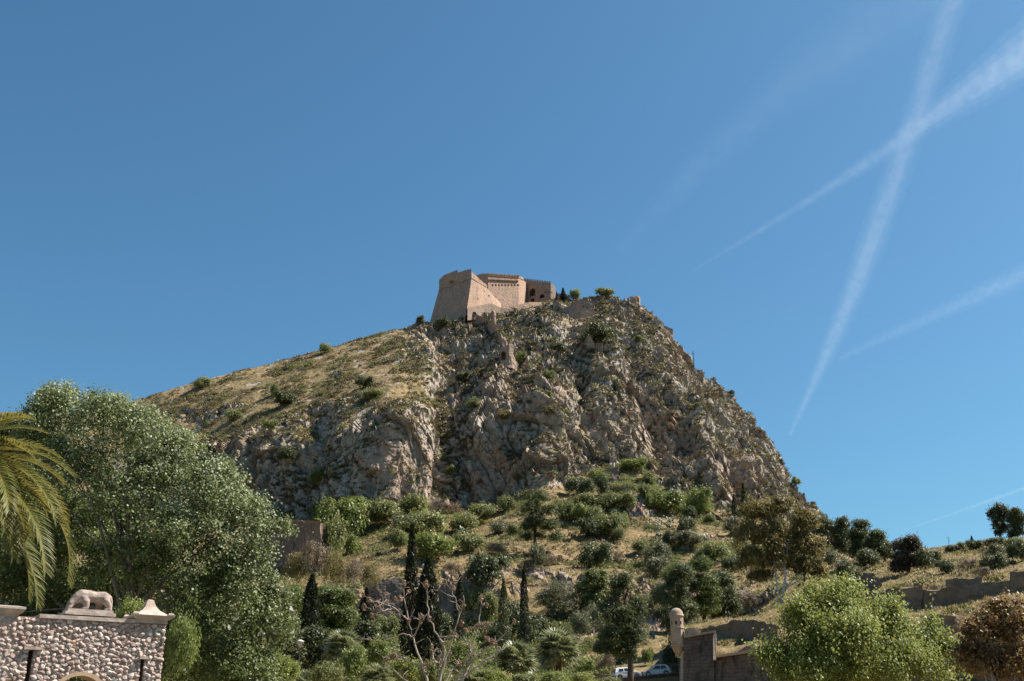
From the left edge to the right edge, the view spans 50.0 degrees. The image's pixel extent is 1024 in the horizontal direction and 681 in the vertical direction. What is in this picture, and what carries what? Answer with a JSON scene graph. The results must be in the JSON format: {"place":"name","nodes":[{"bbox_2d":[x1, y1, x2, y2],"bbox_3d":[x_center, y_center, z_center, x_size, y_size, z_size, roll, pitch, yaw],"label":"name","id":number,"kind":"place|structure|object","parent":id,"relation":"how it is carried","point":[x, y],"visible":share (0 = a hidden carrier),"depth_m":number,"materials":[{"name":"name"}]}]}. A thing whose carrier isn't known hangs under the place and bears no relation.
{"place":"outdoors","nodes":[
{"label":"outdoors","id":0,"kind":"place"},
{"bbox_2d":[0,295,855,680],"bbox_3d":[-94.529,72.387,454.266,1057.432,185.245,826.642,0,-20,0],"label":"hill","id":1,"kind":"structure","parent":0,"point":[488,483],"depth_m":334.64,"materials":[{"name":"grey stone"}]},
{"bbox_2d":[112,591,144,617],"bbox_3d":[-13.482,9.752,39.006,1.722,1.528,1.722,-16,-26,38],"label":"bush","id":2,"kind":"object","parent":1,"relation":"on","point":[130,607],"visible":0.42,"depth_m":38.63,"materials":[{"name":"green plant"}]},
{"bbox_2d":[162,597,202,680],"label":"bush","id":3,"kind":"object","parent":1,"relation":"on","point":[181,639],"visible":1,"depth_m":38.47,"materials":[{"name":"green plant"}]},
{"bbox_2d":[165,577,302,680],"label":"bush","id":4,"kind":"object","parent":1,"relation":"on","point":[290,649],"visible":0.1,"depth_m":55.29,"materials":[{"name":"green plant"}]},
{"bbox_2d":[267,389,298,405],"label":"bush","id":5,"kind":"object","parent":1,"relation":"on","point":[281,398],"visible":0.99,"depth_m":382.14,"materials":[{"name":"green plant"}]},
{"bbox_2d":[262,608,309,670],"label":"evergreen","id":6,"kind":"object","parent":1,"relation":"on","point":[294,653],"visible":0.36,"depth_m":107.45,"materials":[{"name":"green plant"}]},
{"bbox_2d":[271,649,302,680],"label":"bush","id":7,"kind":"object","parent":1,"relation":"on","point":[290,667],"visible":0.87,"depth_m":61.10,"materials":[{"name":"green plant"}]},
{"bbox_2d":[249,518,327,570],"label":"retaining wall","id":8,"kind":"structure","parent":1,"relation":"on","point":[313,530],"depth_m":252.06,"materials":[{"name":"stone"}]},
{"bbox_2d":[279,549,311,586],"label":"bush","id":9,"kind":"object","parent":1,"relation":"on","point":[298,561],"visible":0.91,"depth_m":202.57,"materials":[{"name":"green plant"}]},
{"bbox_2d":[281,581,312,663],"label":"pine","id":10,"kind":"object","parent":1,"relation":"on","point":[299,593],"visible":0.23,"depth_m":117.87,"materials":[{"name":"green plant"}]},
{"bbox_2d":[298,573,321,671],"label":"cypress","id":11,"kind":"object","parent":1,"relation":"on","point":[311,590],"visible":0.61,"depth_m":115.06,"materials":[{"name":"green plant"}]},
{"bbox_2d":[301,535,334,580],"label":"bush","id":12,"kind":"object","parent":1,"relation":"on","point":[314,557],"visible":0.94,"depth_m":201.80,"materials":[{"name":"plant"}]},
{"bbox_2d":[298,623,344,669],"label":"evergreen","id":13,"kind":"object","parent":1,"relation":"on","point":[317,637],"visible":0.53,"depth_m":108.99,"materials":[{"name":"green plant"}]},
{"bbox_2d":[306,658,346,680],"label":"bush","id":14,"kind":"object","parent":1,"relation":"on","point":[326,673],"visible":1,"depth_m":63.99,"materials":[{"name":"green plant"}]},
{"bbox_2d":[307,503,348,563],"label":"bush","id":15,"kind":"object","parent":1,"relation":"on","point":[335,536],"visible":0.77,"depth_m":245.57,"materials":[{"name":"green plant"}]},
{"bbox_2d":[320,546,349,588],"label":"bush","id":16,"kind":"object","parent":1,"relation":"on","point":[335,566],"visible":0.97,"depth_m":198.51,"materials":[{"name":"green plant"}]},
{"bbox_2d":[311,582,361,644],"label":"pine","id":17,"kind":"object","parent":1,"relation":"on","point":[337,612],"visible":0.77,"depth_m":119.33,"materials":[{"name":"green plant"}]},
{"bbox_2d":[314,494,370,538],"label":"bush","id":18,"kind":"object","parent":1,"relation":"on","point":[351,511],"visible":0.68,"depth_m":268.62,"materials":[{"name":"green plant"}]},
{"bbox_2d":[320,628,364,680],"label":"fan palm","id":19,"kind":"object","parent":1,"relation":"on","point":[340,639],"visible":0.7,"depth_m":88.29,"materials":[{"name":"green plant"}]},
{"bbox_2d":[338,550,363,586],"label":"bush","id":20,"kind":"object","parent":1,"relation":"on","point":[356,570],"visible":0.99,"depth_m":196.37,"materials":[{"name":"brown plant"}]},
{"bbox_2d":[336,641,369,680],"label":"bush","id":21,"kind":"object","parent":1,"relation":"on","point":[351,662],"visible":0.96,"depth_m":67.10,"materials":[{"name":"green plant"}]},
{"bbox_2d":[359,562,380,588],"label":"bush","id":22,"kind":"object","parent":1,"relation":"on","point":[368,572],"visible":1,"depth_m":194.31,"materials":[{"name":"green plant"}]},
{"bbox_2d":[350,619,397,678],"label":"evergreen","id":23,"kind":"object","parent":1,"relation":"on","point":[366,629],"visible":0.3,"depth_m":111.78,"materials":[{"name":"green plant"}]},
{"bbox_2d":[360,662,396,680],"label":"fan palm","id":24,"kind":"object","parent":1,"relation":"on","point":[379,672],"visible":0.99,"depth_m":66.74,"materials":[{"name":"green plant"}]},
{"bbox_2d":[364,635,396,667],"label":"bush","id":25,"kind":"object","parent":1,"relation":"on","point":[380,648],"visible":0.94,"depth_m":69.91,"materials":[{"name":"green plant"}]},
{"bbox_2d":[362,497,403,524],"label":"bush","id":26,"kind":"object","parent":1,"relation":"on","point":[382,510],"visible":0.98,"depth_m":274.93,"materials":[{"name":"green plant"}]},
{"bbox_2d":[373,611,399,634],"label":"bush","id":27,"kind":"object","parent":1,"relation":"on","point":[389,624],"visible":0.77,"depth_m":194.91,"materials":[{"name":"green plant"}]},
{"bbox_2d":[373,577,406,620],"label":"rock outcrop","id":28,"kind":"object","parent":1,"relation":"on","point":[388,589],"visible":0.41,"depth_m":212.93,"materials":[{"name":"grey stone"}]},
{"bbox_2d":[387,527,408,548],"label":"bush","id":29,"kind":"object","parent":1,"relation":"on","point":[399,536],"visible":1,"depth_m":247.18,"materials":[{"name":"green plant"}]},
{"bbox_2d":[388,649,419,680],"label":"bush","id":30,"kind":"object","parent":1,"relation":"on","point":[408,669],"visible":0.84,"depth_m":69.77,"materials":[{"name":"green plant"}]},
{"bbox_2d":[397,523,419,680],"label":"cypress","id":31,"kind":"object","parent":1,"relation":"on","point":[411,568],"visible":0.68,"depth_m":109.92,"materials":[{"name":"green plant"}]},
{"bbox_2d":[397,490,431,514],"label":"bush","id":32,"kind":"object","parent":1,"relation":"on","point":[412,502],"visible":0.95,"depth_m":287.59,"materials":[{"name":"green plant"}]},
{"bbox_2d":[394,505,448,534],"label":"bush","id":33,"kind":"object","parent":1,"relation":"on","point":[423,521],"visible":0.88,"depth_m":263.30,"materials":[{"name":"green plant"}]},
{"bbox_2d":[405,557,444,680],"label":"cypress","id":34,"kind":"object","parent":1,"relation":"on","point":[425,634],"visible":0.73,"depth_m":106.52,"materials":[{"name":"green plant"}]},
{"bbox_2d":[404,530,459,561],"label":"bush","id":35,"kind":"object","parent":1,"relation":"on","point":[428,545],"visible":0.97,"depth_m":239.15,"materials":[{"name":"green plant"}]},
{"bbox_2d":[414,657,454,680],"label":"bush","id":36,"kind":"object","parent":1,"relation":"on","point":[432,671],"visible":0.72,"depth_m":60.92,"materials":[{"name":"green plant"}]},
{"bbox_2d":[437,581,457,618],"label":"ruined wall","id":37,"kind":"structure","parent":1,"relation":"on","point":[445,604],"depth_m":213.51,"materials":[{"name":"stone"}]},
{"bbox_2d":[451,574,467,643],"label":"cypress","id":38,"kind":"object","parent":1,"relation":"on","point":[459,590],"visible":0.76,"depth_m":156.04,"materials":[{"name":"green plant"}]},
{"bbox_2d":[447,631,478,679],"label":"bush","id":39,"kind":"object","parent":1,"relation":"on","point":[461,650],"visible":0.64,"depth_m":64.26,"materials":[{"name":"green plant"}]},
{"bbox_2d":[447,509,480,532],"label":"bush","id":40,"kind":"object","parent":1,"relation":"on","point":[465,520],"visible":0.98,"depth_m":274.64,"materials":[{"name":"green plant"}]},
{"bbox_2d":[450,530,488,551],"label":"bush","id":41,"kind":"object","parent":1,"relation":"on","point":[472,541],"visible":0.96,"depth_m":248.01,"materials":[{"name":"green plant"}]},
{"bbox_2d":[95,294,853,656],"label":"scrub","id":42,"kind":"object","parent":1,"relation":"on","point":[443,410],"visible":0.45,"depth_m":362.67,"materials":[{"name":"green plant"}]},
{"bbox_2d":[465,501,501,517],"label":"bush","id":43,"kind":"object","parent":1,"relation":"on","point":[482,509],"visible":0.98,"depth_m":284.89,"materials":[{"name":"green plant"}]},
{"bbox_2d":[475,588,498,617],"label":"bush","id":44,"kind":"object","parent":1,"relation":"on","point":[490,599],"visible":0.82,"depth_m":208.69,"materials":[{"name":"green plant"}]},
{"bbox_2d":[463,548,514,586],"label":"bush","id":45,"kind":"object","parent":1,"relation":"on","point":[483,566],"visible":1,"depth_m":216.31,"materials":[{"name":"green plant"}]},
{"bbox_2d":[430,269,554,325],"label":"fortress","id":46,"kind":"structure","parent":1,"relation":"on","point":[464,295],"depth_m":480.46,"materials":[{"name":"stone"}]},
{"bbox_2d":[496,578,511,652],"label":"cypress","id":47,"kind":"object","parent":1,"relation":"on","point":[504,597],"visible":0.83,"depth_m":146.08,"materials":[{"name":"green plant"}]},
{"bbox_2d":[500,344,516,369],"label":"ruined gatehouse","id":48,"kind":"object","parent":1,"relation":"on","point":[507,356],"visible":0.84,"depth_m":371.25,"materials":[{"name":"stone"}]},
{"bbox_2d":[493,638,540,675],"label":"fan palm","id":49,"kind":"object","parent":1,"relation":"on","point":[514,652],"visible":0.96,"depth_m":90.94,"materials":[{"name":"green plant"}]},
{"bbox_2d":[518,565,529,643],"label":"cypress","id":50,"kind":"object","parent":1,"relation":"on","point":[525,603],"visible":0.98,"depth_m":170.90,"materials":[{"name":"green plant"}]},
{"bbox_2d":[515,612,551,642],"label":"bush","id":51,"kind":"object","parent":1,"relation":"on","point":[536,629],"visible":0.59,"depth_m":189.83,"materials":[{"name":"green plant"}]},
{"bbox_2d":[528,540,549,569],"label":"bush","id":52,"kind":"object","parent":1,"relation":"on","point":[538,554],"visible":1,"depth_m":225.56,"materials":[{"name":"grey plant"}]},
{"bbox_2d":[264,462,816,680],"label":"undergrowth","id":53,"kind":"object","parent":1,"relation":"on","point":[490,651],"visible":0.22,"depth_m":236.59,"materials":[{"name":"green plant"}]},
{"bbox_2d":[517,488,563,543],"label":"pine","id":54,"kind":"object","parent":1,"relation":"on","point":[531,522],"visible":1,"depth_m":247.27,"materials":[{"name":"green plant"}]},
{"bbox_2d":[529,580,580,618],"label":"olive tree","id":55,"kind":"object","parent":1,"relation":"on","point":[559,592],"visible":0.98,"depth_m":205.94,"materials":[{"name":"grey plant"}]},
{"bbox_2d":[532,625,583,672],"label":"fan palm","id":56,"kind":"object","parent":1,"relation":"on","point":[559,640],"visible":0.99,"depth_m":95.94,"materials":[{"name":"green plant"}]},
{"bbox_2d":[354,471,788,652],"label":"loose rocks","id":57,"kind":"object","parent":1,"relation":"on","point":[615,567],"visible":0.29,"depth_m":236.01,"materials":[{"name":"grey stone"}]},
{"bbox_2d":[560,299,598,318],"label":"ruined wall","id":58,"kind":"structure","parent":1,"relation":"on","point":[577,309],"depth_m":452.06,"materials":[{"name":"stone"}]},
{"bbox_2d":[568,608,592,636],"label":"bush","id":59,"kind":"object","parent":1,"relation":"on","point":[581,624],"visible":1,"depth_m":163.32,"materials":[{"name":"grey plant"}]},
{"bbox_2d":[573,515,601,536],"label":"bush","id":60,"kind":"object","parent":1,"relation":"on","point":[589,525],"visible":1,"depth_m":258.20,"materials":[{"name":"green plant"}]},
{"bbox_2d":[570,566,612,609],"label":"bush","id":61,"kind":"object","parent":1,"relation":"on","point":[591,588],"visible":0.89,"depth_m":207.25,"materials":[{"name":"green plant"}]},
{"bbox_2d":[577,538,613,568],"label":"bush","id":62,"kind":"object","parent":1,"relation":"on","point":[597,555],"visible":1,"depth_m":233.64,"materials":[{"name":"green plant"}]},
{"bbox_2d":[577,318,617,341],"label":"bush","id":63,"kind":"object","parent":1,"relation":"on","point":[595,329],"visible":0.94,"depth_m":381.03,"materials":[{"name":"green plant"}]},
{"bbox_2d":[592,509,623,536],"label":"bush","id":64,"kind":"object","parent":1,"relation":"on","point":[607,525],"visible":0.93,"depth_m":259.44,"materials":[{"name":"green plant"}]},
{"bbox_2d":[594,490,622,507],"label":"bush","id":65,"kind":"object","parent":1,"relation":"on","point":[605,500],"visible":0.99,"depth_m":278.75,"materials":[{"name":"green plant"}]},
{"bbox_2d":[588,571,654,680],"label":"pine","id":66,"kind":"object","parent":1,"relation":"on","point":[626,637],"visible":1,"depth_m":136.28,"materials":[{"name":"green plant"}]},
{"bbox_2d":[264,473,1023,658],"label":"dry grass","id":67,"kind":"structure","parent":1,"relation":"on","point":[706,622],"depth_m":208.22,"materials":[{"name":"plant"}]},
{"bbox_2d":[634,553,673,577],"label":"bush","id":68,"kind":"object","parent":1,"relation":"on","point":[654,565],"visible":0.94,"depth_m":223.76,"materials":[{"name":"green plant"}]},
{"bbox_2d":[641,538,672,561],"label":"bush","id":69,"kind":"object","parent":1,"relation":"on","point":[659,549],"visible":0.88,"depth_m":237.23,"materials":[{"name":"green plant"}]},
{"bbox_2d":[650,488,685,513],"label":"bush","id":70,"kind":"object","parent":1,"relation":"on","point":[672,499],"visible":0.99,"depth_m":281.87,"materials":[{"name":"green plant"}]},
{"bbox_2d":[671,526,705,545],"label":"bush","id":71,"kind":"object","parent":1,"relation":"on","point":[690,537],"visible":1,"depth_m":245.55,"materials":[{"name":"green plant"}]},
{"bbox_2d":[680,484,714,514],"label":"bush","id":72,"kind":"object","parent":1,"relation":"on","point":[698,500],"visible":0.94,"depth_m":286.04,"materials":[{"name":"green plant"}]},
{"bbox_2d":[697,539,731,561],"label":"bush","id":73,"kind":"object","parent":1,"relation":"on","point":[715,551],"visible":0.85,"depth_m":234.37,"materials":[{"name":"green plant"}]},
{"bbox_2d":[0,0,1023,548],"label":"sky","id":74,"kind":"structure","parent":0,"point":[820,202],"materials":[{"name":"blue"}]},
{"bbox_2d":[678,545,1023,680],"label":"grass slope","id":75,"kind":"structure","parent":0,"point":[730,648],"depth_m":127.44,"materials":[{"name":"plant"}]},
{"bbox_2d":[654,559,700,641],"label":"pine","id":76,"kind":"object","parent":75,"relation":"on","point":[681,601],"visible":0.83,"depth_m":174.05,"materials":[{"name":"green plant"}]},
{"bbox_2d":[684,553,726,620],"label":"pine","id":77,"kind":"object","parent":75,"relation":"on","point":[706,586],"visible":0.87,"depth_m":177.02,"materials":[{"name":"green plant"}]},
{"bbox_2d":[707,568,745,618],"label":"pine","id":78,"kind":"object","parent":75,"relation":"on","point":[731,605],"visible":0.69,"depth_m":179.68,"materials":[{"name":"green plant"}]},
{"bbox_2d":[699,620,777,640],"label":"ruined wall","id":79,"kind":"structure","parent":75,"relation":"on","point":[742,628],"depth_m":128.15,"materials":[{"name":"stone"}]},
{"bbox_2d":[757,535,794,604],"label":"eucalyptus","id":80,"kind":"object","parent":75,"relation":"on","point":[771,544],"visible":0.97,"depth_m":163.66,"materials":[{"name":"green plant"}]},
{"bbox_2d":[727,493,832,603],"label":"eucalyptus","id":81,"kind":"object","parent":75,"relation":"on","point":[775,529],"visible":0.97,"depth_m":164.84,"materials":[{"name":"green plant"}]},
{"bbox_2d":[810,515,839,552],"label":"tree","id":82,"kind":"object","parent":75,"relation":"on","point":[826,522],"visible":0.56,"depth_m":194.98,"materials":[{"name":"green plant"}]},
{"bbox_2d":[828,515,850,557],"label":"tree","id":83,"kind":"object","parent":75,"relation":"on","point":[840,532],"visible":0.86,"depth_m":194.64,"materials":[{"name":"green plant"}]},
{"bbox_2d":[832,553,862,583],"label":"bush","id":84,"kind":"object","parent":75,"relation":"on","point":[845,564],"visible":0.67,"depth_m":144.45,"materials":[{"name":"green plant"}]},
{"bbox_2d":[844,517,872,557],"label":"tree","id":85,"kind":"object","parent":75,"relation":"on","point":[856,535],"visible":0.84,"depth_m":172.72,"materials":[{"name":"green plant"}]},
{"bbox_2d":[854,547,879,567],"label":"bush","id":86,"kind":"object","parent":75,"relation":"on","point":[864,557],"visible":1,"depth_m":160.48,"materials":[{"name":"green plant"}]},
{"bbox_2d":[861,528,888,556],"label":"tree","id":87,"kind":"object","parent":75,"relation":"on","point":[876,538],"visible":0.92,"depth_m":168.10,"materials":[{"name":"green plant"}]},
{"bbox_2d":[883,531,927,574],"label":"tree","id":88,"kind":"object","parent":75,"relation":"on","point":[905,548],"visible":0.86,"depth_m":143.57,"materials":[{"name":"brown plant"}]},
{"bbox_2d":[912,545,944,568],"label":"bush","id":89,"kind":"object","parent":75,"relation":"on","point":[923,557],"visible":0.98,"depth_m":141.69,"materials":[{"name":"green plant"}]},
{"bbox_2d":[859,571,1023,610],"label":"terrace wall","id":90,"kind":"structure","parent":75,"relation":"on","point":[958,591],"depth_m":120.20,"materials":[{"name":"stone"}]},
{"bbox_2d":[922,615,965,635],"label":"terrace wall","id":91,"kind":"structure","parent":75,"relation":"on","point":[947,620],"depth_m":106.15,"materials":[{"name":"stone"}]},
{"bbox_2d":[976,551,1009,567],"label":"bush","id":92,"kind":"object","parent":75,"relation":"on","point":[997,560],"visible":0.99,"depth_m":127.68,"materials":[{"name":"green plant"}]},
{"bbox_2d":[985,502,1010,536],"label":"tree","id":93,"kind":"object","parent":75,"relation":"on","point":[999,524],"visible":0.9,"depth_m":172.05,"materials":[{"name":"green plant"}]},
{"bbox_2d":[1004,506,1023,539],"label":"tree","id":94,"kind":"object","parent":75,"relation":"on","point":[1014,519],"visible":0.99,"depth_m":167.94,"materials":[{"name":"green plant"}]},
{"bbox_2d":[1004,537,1023,559],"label":"bush","id":95,"kind":"object","parent":75,"relation":"on","point":[1015,548],"visible":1,"depth_m":129.31,"materials":[{"name":"green plant"}]},
{"bbox_3d":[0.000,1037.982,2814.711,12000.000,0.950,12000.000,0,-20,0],"label":"ground","id":96,"kind":"structure","parent":0,"visible":0},
{"bbox_2d":[0,411,77,610],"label":"date palm","id":97,"kind":"object","parent":96,"relation":"on","point":[8,522],"visible":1,"depth_m":25.52,"materials":[{"name":"green plant"}]},
{"bbox_2d":[0,376,85,613],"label":"poplar","id":98,"kind":"object","parent":96,"relation":"on","point":[4,433],"visible":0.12,"depth_m":57.88,"materials":[{"name":"green plant"}]},
{"bbox_2d":[0,600,173,680],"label":"stone gate","id":99,"kind":"structure","parent":96,"relation":"on","point":[89,645],"depth_m":32.18,"materials":[{"name":"beige stone"}]},
{"bbox_2d":[65,589,112,610],"bbox_3d":[-12.690,7.836,33.008,1.328,0.652,0.490,12,-24,-30],"label":"lion statue","id":100,"kind":"object","parent":99,"relation":"on","point":[84,598],"visible":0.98,"depth_m":32.91,"materials":[{"name":"stone"}]},
{"bbox_2d":[0,379,304,680],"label":"poplar","id":101,"kind":"object","parent":96,"relation":"on","point":[119,537],"visible":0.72,"depth_m":46.85,"materials":[{"name":"green plant"}]},
{"bbox_2d":[358,578,515,680],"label":"bare tree","id":102,"kind":"object","parent":96,"relation":"on","point":[394,656],"visible":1,"depth_m":34.78,"materials":[{"name":"brown plant"}]},
{"bbox_2d":[669,608,1023,680],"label":"bastion","id":103,"kind":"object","parent":96,"relation":"on","point":[700,660],"visible":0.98,"depth_m":110.92,"materials":[{"name":"stone"}]},
{"bbox_2d":[741,565,972,680],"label":"young tree","id":104,"kind":"object","parent":96,"relation":"on","point":[850,624],"visible":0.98,"depth_m":39.38,"materials":[{"name":"green plant"}]},
{"bbox_2d":[943,587,1023,680],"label":"rusty tree","id":105,"kind":"object","parent":96,"relation":"on","point":[998,623],"visible":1,"depth_m":36.52,"materials":[{"name":"brown plant"}]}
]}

